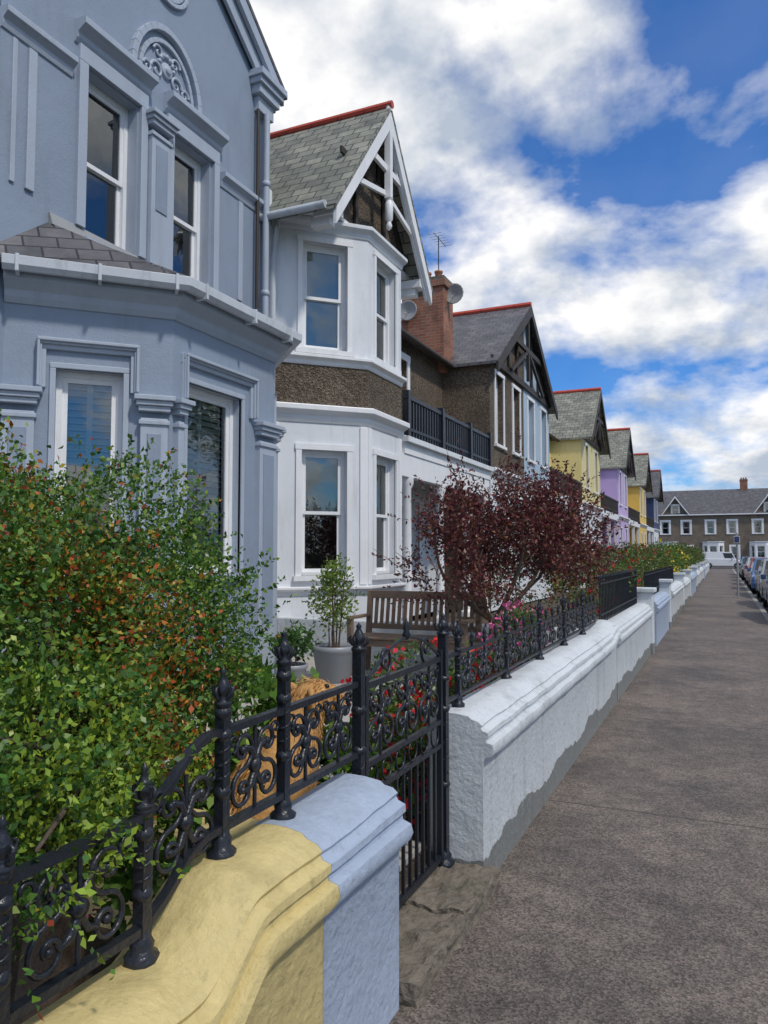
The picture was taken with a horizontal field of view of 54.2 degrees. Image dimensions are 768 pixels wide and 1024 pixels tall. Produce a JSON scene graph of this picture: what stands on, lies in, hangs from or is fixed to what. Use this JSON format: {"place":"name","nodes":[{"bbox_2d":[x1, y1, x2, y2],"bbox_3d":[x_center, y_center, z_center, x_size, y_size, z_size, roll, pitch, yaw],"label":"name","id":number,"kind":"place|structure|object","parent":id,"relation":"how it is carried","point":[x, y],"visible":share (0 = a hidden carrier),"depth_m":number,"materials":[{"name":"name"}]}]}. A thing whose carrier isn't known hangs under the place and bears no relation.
{"place":"outdoors","nodes":[
{"label":"outdoors","id":0,"kind":"place"},
{"bbox_2d":[10,583,642,1003],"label":"garden soil","id":1,"kind":"structure","parent":0,"point":[94,943],"depth_m":2.94,"materials":[{"name":"brown soil"}]},
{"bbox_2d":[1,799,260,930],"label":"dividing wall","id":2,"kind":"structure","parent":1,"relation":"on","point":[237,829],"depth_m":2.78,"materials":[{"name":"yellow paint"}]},
{"bbox_2d":[0,0,274,680],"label":"walls","id":3,"kind":"structure","parent":1,"relation":"on","point":[205,32],"depth_m":7.28,"materials":[{"name":"paint"}]},
{"bbox_2d":[0,0,287,275],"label":"roof","id":4,"kind":"structure","parent":3,"relation":"on","point":[56,237],"depth_m":6.75,"materials":[{"name":"grey stone"}]},
{"bbox_2d":[53,82,244,581],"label":"windows","id":5,"kind":"structure","parent":3,"relation":"attached to","point":[210,442],"depth_m":7.88,"materials":[{"name":"white paint"}]},
{"bbox_2d":[0,0,301,691],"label":"mouldings","id":6,"kind":"object","parent":3,"relation":"attached to","point":[212,310],"visible":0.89,"depth_m":7.41,"materials":[{"name":"blue paint"}]},
{"bbox_2d":[255,108,270,316],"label":"downpipes","id":7,"kind":"object","parent":3,"relation":"attached to","point":[266,186],"visible":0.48,"depth_m":10.04,"materials":[{"name":"white plastic"}]},
{"bbox_2d":[0,408,297,1023],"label":"berberis shrub","id":8,"kind":"object","parent":1,"relation":"on","point":[91,681],"visible":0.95,"depth_m":2.25,"materials":[{"name":"green plant"}]},
{"bbox_2d":[22,824,339,1023],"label":"yellow garden wall","id":9,"kind":"structure","parent":1,"relation":"on","point":[238,937],"depth_m":1.79,"materials":[{"name":"paint"}]},
{"bbox_2d":[0,629,357,1023],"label":"iron railing","id":10,"kind":"object","parent":9,"relation":"on","point":[137,938],"visible":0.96,"depth_m":1.80,"materials":[{"name":"black metal"}]},
{"bbox_2d":[70,633,414,939],"bbox_3d":[-0.878,1.146,3.349,1.729,1.057,2.047,-1,-4,24],"label":"leafy perennial","id":11,"kind":"object","parent":1,"relation":"on","point":[120,877],"visible":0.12,"depth_m":3.43,"materials":[{"name":"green plant"}]},
{"bbox_2d":[34,656,454,809],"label":"patio paving","id":12,"kind":"structure","parent":1,"relation":"on","point":[308,674],"depth_m":7.84,"materials":[{"name":"grey stone"}]},
{"bbox_2d":[291,662,307,683],"bbox_3d":[-0.918,1.647,7.513,0.315,0.250,0.315,-1,-4,24],"label":"plant pot","id":13,"kind":"object","parent":12,"relation":"on","point":[299,669],"visible":0.41,"depth_m":7.42,"materials":[{"name":"ceramic"}]},
{"bbox_2d":[262,619,326,665],"bbox_3d":[-0.912,1.458,7.569,0.595,0.765,0.582,3,-4,-42],"label":"potted plant foliage","id":14,"kind":"object","parent":13,"relation":"in","point":[295,639],"visible":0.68,"depth_m":7.52,"materials":[{"name":"green plant"}]},
{"bbox_2d":[311,642,352,683],"bbox_3d":[-0.535,1.609,8.002,0.504,0.380,0.504,-1,-4,24],"label":"plant pot","id":15,"kind":"object","parent":12,"relation":"on","point":[333,665],"visible":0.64,"depth_m":7.83,"materials":[{"name":"ceramic"}]},
{"bbox_2d":[302,552,368,647],"bbox_3d":[-0.527,1.147,8.055,0.654,1.434,0.680,-2,-4,36],"label":"potted shrub foliage","id":16,"kind":"object","parent":15,"relation":"in","point":[331,576],"visible":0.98,"depth_m":7.99,"materials":[{"name":"green plant"}]},
{"bbox_2d":[344,590,481,674],"bbox_3d":[0.332,1.359,8.361,1.420,0.920,0.640,-1,-4,24],"label":"wooden garden bench","id":17,"kind":"object","parent":12,"relation":"on","point":[381,639],"visible":0.56,"depth_m":8.56,"materials":[{"name":"brown wood"}]},
{"bbox_2d":[230,675,351,819],"bbox_3d":[-0.562,1.151,3.196,0.891,0.874,0.509,0,-3,-7],"label":"golden retriever dog","id":18,"kind":"object","parent":1,"relation":"on","point":[310,687],"visible":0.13,"depth_m":3.15},
{"bbox_2d":[268,160,441,620],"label":"walls","id":19,"kind":"structure","parent":1,"relation":"on","point":[320,385],"depth_m":10.72,"materials":[{"name":"white paint"}]},
{"bbox_2d":[293,234,421,580],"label":"windows","id":20,"kind":"structure","parent":19,"relation":"attached to","point":[319,508],"depth_m":10.84,"materials":[{"name":"white paint"}]},
{"bbox_2d":[259,100,455,372],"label":"roof and chimney","id":21,"kind":"structure","parent":19,"relation":"on","point":[313,168],"depth_m":11.44,"materials":[{"name":"grey stone"}]},
{"bbox_2d":[401,283,463,320],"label":"satellite dishes","id":22,"kind":"object","parent":21,"relation":"attached to","point":[455,291],"visible":0.92,"depth_m":18.54,"materials":[{"name":"grey metal"}]},
{"bbox_2d":[272,100,493,621],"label":"mouldings and gable timbers","id":23,"kind":"object","parent":19,"relation":"attached to","point":[426,462],"visible":0.67,"depth_m":11.37,"materials":[{"name":"white paint"}]},
{"bbox_2d":[402,390,491,466],"bbox_3d":[1.444,-1.607,15.499,0.120,0.800,5.250,-1,-4,24],"label":"balcony railing","id":24,"kind":"object","parent":23,"relation":"on","point":[440,427],"visible":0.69,"depth_m":14.77,"materials":[{"name":"black metal"}]},
{"bbox_2d":[399,840,420,871],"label":"garden path","id":25,"kind":"structure","parent":1,"relation":"on","point":[406,852],"depth_m":3.45,"materials":[{"name":"grey stone"}]},
{"bbox_2d":[340,636,515,826],"bbox_3d":[0.113,1.220,4.526,1.144,0.907,1.821,-1,-4,24],"label":"fuchsia shrub","id":26,"kind":"object","parent":1,"relation":"on","point":[393,707],"visible":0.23,"depth_m":4.10,"materials":[{"name":"red plant"}]},
{"bbox_2d":[277,616,578,665],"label":"dividing wall","id":27,"kind":"structure","parent":1,"relation":"on","point":[283,622],"depth_m":9.60,"materials":[{"name":"paint"}]},
{"bbox_2d":[450,626,535,703],"bbox_3d":[0.854,1.319,5.677,0.527,0.839,2.122,-1,-4,24],"label":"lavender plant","id":28,"kind":"object","parent":1,"relation":"on","point":[519,643],"visible":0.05,"depth_m":5.86,"materials":[{"name":"green plant"}]},
{"bbox_2d":[442,327,550,610],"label":"walls","id":29,"kind":"structure","parent":1,"relation":"on","point":[467,394],"depth_m":19.04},
{"bbox_2d":[401,302,554,413],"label":"roof","id":30,"kind":"structure","parent":29,"relation":"on","point":[481,336],"depth_m":20.18,"materials":[{"name":"grey stone"}]},
{"bbox_2d":[494,368,548,570],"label":"windows","id":31,"kind":"structure","parent":29,"relation":"attached to","point":[514,386],"depth_m":20.19,"materials":[{"name":"white paint"}]},
{"bbox_2d":[491,306,557,495],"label":"timbers and mouldings","id":32,"kind":"object","parent":29,"relation":"attached to","point":[528,349],"visible":0.64,"depth_m":21.11,"materials":[{"name":"white paint"}]},
{"bbox_2d":[476,595,550,668],"bbox_3d":[1.064,1.218,6.198,0.621,1.087,0.994,-1,-3,11],"label":"rose bush","id":33,"kind":"object","parent":1,"relation":"on","point":[519,613],"visible":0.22,"depth_m":6.18,"materials":[{"name":"green plant"}]},
{"bbox_2d":[371,427,659,675],"bbox_3d":[1.684,0.470,8.578,3.371,2.827,2.223,2,-4,-37],"label":"purple japanese maple","id":34,"kind":"object","parent":1,"relation":"on","point":[551,520],"visible":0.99,"depth_m":8.05,"materials":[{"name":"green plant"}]},
{"bbox_2d":[485,539,635,627],"bbox_3d":[2.457,1.164,10.899,2.272,1.728,3.409,-1,-4,24],"label":"red leaved shrub","id":35,"kind":"object","parent":1,"relation":"on","point":[571,596],"visible":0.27,"depth_m":10.41,"materials":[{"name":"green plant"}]},
{"bbox_2d":[549,438,600,587],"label":"walls","id":36,"kind":"structure","parent":1,"relation":"on","point":[572,452],"depth_m":30.15,"materials":[{"name":"yellow paint"}]},
{"bbox_2d":[549,387,608,454],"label":"roof","id":37,"kind":"structure","parent":36,"relation":"on","point":[577,410],"depth_m":31.21,"materials":[{"name":"grey stone"}]},
{"bbox_2d":[549,391,610,595],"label":"timbers and mouldings","id":38,"kind":"object","parent":36,"relation":"attached to","point":[597,430],"visible":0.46,"depth_m":31.39,"materials":[{"name":"white paint"}]},
{"bbox_2d":[584,442,598,541],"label":"windows","id":39,"kind":"structure","parent":36,"relation":"attached to","point":[596,452],"depth_m":31.26,"materials":[{"name":"white paint"}]},
{"bbox_2d":[600,469,628,560],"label":"walls","id":40,"kind":"structure","parent":1,"relation":"on","point":[609,482],"depth_m":40.33,"materials":[{"name":"purple paint"}]},
{"bbox_2d":[600,427,634,477],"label":"roof","id":41,"kind":"structure","parent":40,"relation":"on","point":[618,440],"depth_m":41.26,"materials":[{"name":"grey stone"}]},
{"bbox_2d":[600,430,635,564],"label":"timbers and mouldings","id":42,"kind":"object","parent":40,"relation":"attached to","point":[610,503],"visible":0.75,"depth_m":39.25,"materials":[{"name":"white paint"}]},
{"bbox_2d":[619,470,627,548],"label":"windows","id":43,"kind":"structure","parent":40,"relation":"attached to","point":[626,507],"depth_m":41.48,"materials":[{"name":"white paint"}]},
{"bbox_2d":[581,541,676,608],"bbox_3d":[5.545,1.490,16.567,1.371,1.711,9.713,-1,-4,24],"label":"green hedge","id":44,"kind":"object","parent":1,"relation":"on","point":[639,560],"visible":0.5,"depth_m":14.74,"materials":[{"name":"green plant"}]},
{"bbox_2d":[628,486,646,573],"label":"walls","id":45,"kind":"structure","parent":1,"relation":"on","point":[633,497],"depth_m":50.75,"materials":[{"name":"yellow paint"}]},
{"bbox_2d":[628,453,651,491],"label":"roof","id":46,"kind":"structure","parent":45,"relation":"on","point":[641,462],"depth_m":51.80,"materials":[{"name":"grey stone"}]},
{"bbox_2d":[628,455,652,545],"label":"timbers and mouldings","id":47,"kind":"object","parent":45,"relation":"attached to","point":[634,515],"visible":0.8,"depth_m":48.99,"materials":[{"name":"white paint"}]},
{"bbox_2d":[640,487,645,546],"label":"windows","id":48,"kind":"structure","parent":45,"relation":"attached to","point":[642,515],"depth_m":51.84,"materials":[{"name":"white paint"}]},
{"bbox_2d":[646,498,658,548],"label":"walls","id":49,"kind":"structure","parent":1,"relation":"on","point":[650,507],"depth_m":61.18,"materials":[{"name":"blue paint"}]},
{"bbox_2d":[646,469,662,501],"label":"roof","id":50,"kind":"structure","parent":49,"relation":"on","point":[655,479],"depth_m":62.27,"materials":[{"name":"stone"}]},
{"bbox_2d":[646,474,663,564],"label":"timbers and mouldings","id":51,"kind":"object","parent":49,"relation":"attached to","point":[650,524],"visible":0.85,"depth_m":59.51,"materials":[{"name":"white paint"}]},
{"bbox_2d":[654,499,657,540],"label":"windows","id":52,"kind":"structure","parent":49,"relation":"attached to","point":[655,515],"depth_m":62.46,"materials":[{"name":"white paint"}]},
{"bbox_2d":[641,538,691,574],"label":"yellow flowering shrub","id":53,"kind":"object","parent":1,"relation":"on","point":[680,557],"visible":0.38,"depth_m":23.85,"materials":[{"name":"green plant"}]},
{"bbox_2d":[662,541,706,568],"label":"green hedge","id":54,"kind":"object","parent":1,"relation":"on","point":[697,554],"visible":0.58,"depth_m":42.17,"materials":[{"name":"green plant"}]},
{"bbox_2d":[249,0,767,490],"label":"sky","id":55,"kind":"structure","parent":0,"point":[601,166],"materials":[{"name":"blue"}]},
{"bbox_2d":[401,570,709,620],"bbox_3d":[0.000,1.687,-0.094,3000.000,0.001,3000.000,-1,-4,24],"label":"ground","id":56,"kind":"structure","parent":0,"point":[449,611],"depth_m":20.66,"materials":[{"name":"green plant"}]},
{"bbox_2d":[658,477,767,560],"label":"pebbledash terrace row","id":57,"kind":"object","parent":56,"relation":"on","point":[710,520],"visible":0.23,"depth_m":106.85,"materials":[{"name":"brown stone"}]},
{"bbox_2d":[660,502,767,559],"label":"windows","id":58,"kind":"structure","parent":57,"relation":"in","point":[710,524],"depth_m":105.96,"materials":[{"name":"white paint"}]},
{"bbox_2d":[389,569,767,1023],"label":"pavement","id":59,"kind":"structure","parent":0,"point":[632,875],"depth_m":3.69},
{"bbox_2d":[253,774,412,1023],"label":"grey gate pier","id":60,"kind":"structure","parent":59,"relation":"on","point":[357,830],"depth_m":2.34,"materials":[{"name":"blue paint"}]},
{"bbox_2d":[399,902,465,1009],"bbox_3d":[0.028,1.702,2.888,0.453,0.194,0.583,-1,-4,24],"label":"stone gate step","id":61,"kind":"object","parent":59,"relation":"on","point":[430,939],"visible":0.3,"depth_m":2.83,"materials":[{"name":"grey stone"}]},
{"bbox_2d":[399,857,499,934],"bbox_3d":[0.238,1.715,3.330,0.454,0.199,0.472,-1,-4,24],"label":"stone gate step","id":62,"kind":"object","parent":59,"relation":"on","point":[471,893],"visible":0.37,"depth_m":3.26,"materials":[{"name":"grey stone"}]},
{"bbox_2d":[349,613,454,907],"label":"iron garden gate","id":63,"kind":"structure","parent":62,"relation":"on","point":[363,703],"depth_m":3.19,"materials":[{"name":"black metal"}]},
{"bbox_2d":[427,620,620,870],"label":"garden wall","id":64,"kind":"structure","parent":59,"relation":"on","point":[519,740],"depth_m":4.17,"materials":[{"name":"paint"}]},
{"bbox_2d":[448,589,597,707],"bbox_3d":[1.269,0.867,5.760,0.069,0.442,4.780,-1,-4,24],"label":"iron railing","id":65,"kind":"object","parent":64,"relation":"on","point":[507,642],"visible":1,"depth_m":4.73,"materials":[{"name":"black metal"}]},
{"bbox_2d":[608,603,653,700],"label":"garden wall","id":66,"kind":"structure","parent":59,"relation":"on","point":[633,647],"depth_m":9.33,"materials":[{"name":"paint"}]},
{"bbox_2d":[598,568,637,619],"bbox_3d":[3.127,1.054,9.891,0.032,0.570,3.914,-1,-4,24],"label":"iron railing","id":67,"kind":"object","parent":66,"relation":"on","point":[626,598],"visible":0.89,"depth_m":9.43,"materials":[{"name":"black metal"}]},
{"bbox_2d":[637,587,656,653],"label":"wall pier","id":68,"kind":"structure","parent":59,"relation":"on","point":[645,595],"depth_m":11.68,"materials":[{"name":"paint"}]},
{"bbox_2d":[654,591,670,645],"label":"garden wall","id":69,"kind":"structure","parent":59,"relation":"on","point":[662,599],"depth_m":13.78,"materials":[{"name":"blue paint"}]},
{"bbox_2d":[644,566,673,593],"bbox_3d":[6.182,1.483,16.676,0.024,0.470,8.407,-1,-4,24],"label":"iron railing","id":70,"kind":"object","parent":69,"relation":"on","point":[652,578],"visible":0.62,"depth_m":15.27,"materials":[{"name":"black metal"}]},
{"bbox_2d":[659,579,672,628],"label":"wall pier","id":71,"kind":"structure","parent":59,"relation":"on","point":[665,585],"depth_m":15.68,"materials":[{"name":"paint"}]},
{"bbox_2d":[671,581,683,623],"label":"garden wall","id":72,"kind":"structure","parent":59,"relation":"on","point":[677,587],"depth_m":18.57,"materials":[{"name":"paint"}]},
{"bbox_2d":[673,572,685,608],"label":"wall pier","id":73,"kind":"structure","parent":59,"relation":"on","point":[679,577],"depth_m":21.16,"materials":[{"name":"paint"}]},
{"bbox_2d":[679,569,691,598],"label":"wall pier","id":74,"kind":"structure","parent":59,"relation":"on","point":[687,572],"depth_m":25.70,"materials":[{"name":"paint"}]},
{"bbox_2d":[684,577,690,604],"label":"garden wall","id":75,"kind":"structure","parent":59,"relation":"on","point":[687,581],"depth_m":23.80,"materials":[{"name":"paint"}]},
{"bbox_2d":[688,566,697,589],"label":"wall pier","id":76,"kind":"structure","parent":59,"relation":"on","point":[694,568],"depth_m":32.07,"materials":[{"name":"paint"}]},
{"bbox_2d":[691,572,696,596],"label":"garden wall","id":77,"kind":"structure","parent":59,"relation":"on","point":[693,581],"depth_m":29.16,"materials":[{"name":"grey paint"}]},
{"bbox_2d":[691,565,700,585],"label":"wall pier","id":78,"kind":"structure","parent":59,"relation":"on","point":[698,568],"depth_m":36.61,"materials":[{"name":"paint"}]},
{"bbox_2d":[697,570,699,588],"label":"garden wall","id":79,"kind":"structure","parent":59,"relation":"on","point":[698,572],"depth_m":34.84,"materials":[{"name":"paint"}]},
{"bbox_2d":[696,563,703,580],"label":"wall pier","id":80,"kind":"structure","parent":59,"relation":"on","point":[702,564],"depth_m":43.91,"materials":[{"name":"paint"}]},
{"bbox_2d":[700,567,703,583],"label":"garden wall","id":81,"kind":"structure","parent":59,"relation":"on","point":[701,574],"depth_m":40.56,"materials":[{"name":"paint"}]},
{"bbox_2d":[734,532,739,596],"bbox_3d":[12.747,1.895,27.080,0.200,2.340,0.103,-1,-4,24],"label":"parking sign pole","id":82,"kind":"object","parent":59,"relation":"on","point":[736,539],"visible":0.97,"depth_m":27.07,"materials":[{"name":"grey metal"}]},
{"bbox_2d":[663,566,736,569],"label":"cross road","id":83,"kind":"structure","parent":0,"point":[723,567],"depth_m":93.26,"materials":[{"name":"grey asphalt"}]},
{"bbox_2d":[702,552,739,567],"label":"white van","id":84,"kind":"object","parent":83,"relation":"on","point":[722,558],"visible":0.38,"depth_m":86.64,"materials":[{"name":"paint"}]},
{"bbox_2d":[735,570,767,612],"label":"road","id":85,"kind":"structure","parent":0,"point":[758,599],"depth_m":28.74,"materials":[{"name":"grey asphalt"}]},
{"bbox_2d":[739,557,747,579],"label":"parked car","id":86,"kind":"object","parent":85,"relation":"on","point":[744,560],"visible":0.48,"depth_m":48.90,"materials":[{"name":"paint"}]},
{"bbox_2d":[745,558,753,587],"bbox_3d":[19.306,3.061,37.917,2.000,1.480,4.126,-1,-4,24],"label":"parked car","id":87,"kind":"object","parent":85,"relation":"on","point":[749,566],"visible":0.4,"depth_m":37.87,"materials":[{"name":"paint"}]},
{"bbox_2d":[732,569,767,620],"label":"kerb","id":88,"kind":"structure","parent":85,"relation":"on","point":[760,607],"depth_m":24.51,"materials":[{"name":"concrete"}]},
{"bbox_2d":[743,557,767,583],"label":"parked car","id":89,"kind":"object","parent":85,"relation":"on","point":[747,562],"visible":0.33,"depth_m":43.16,"materials":[{"name":"paint"}]},
{"bbox_2d":[747,558,767,592],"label":"parked car","id":90,"kind":"object","parent":85,"relation":"on","point":[756,562],"visible":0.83,"depth_m":32.50,"materials":[{"name":"paint"}]},
{"bbox_2d":[754,559,767,600],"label":"parked car","id":91,"kind":"object","parent":85,"relation":"on","point":[762,567],"visible":0.51,"depth_m":27.39,"materials":[{"name":"paint"}]},
{"bbox_2d":[760,564,767,610],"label":"parked car","id":92,"kind":"object","parent":85,"relation":"on","point":[764,583],"visible":1,"depth_m":22.78,"materials":[{"name":"paint"}]}
]}

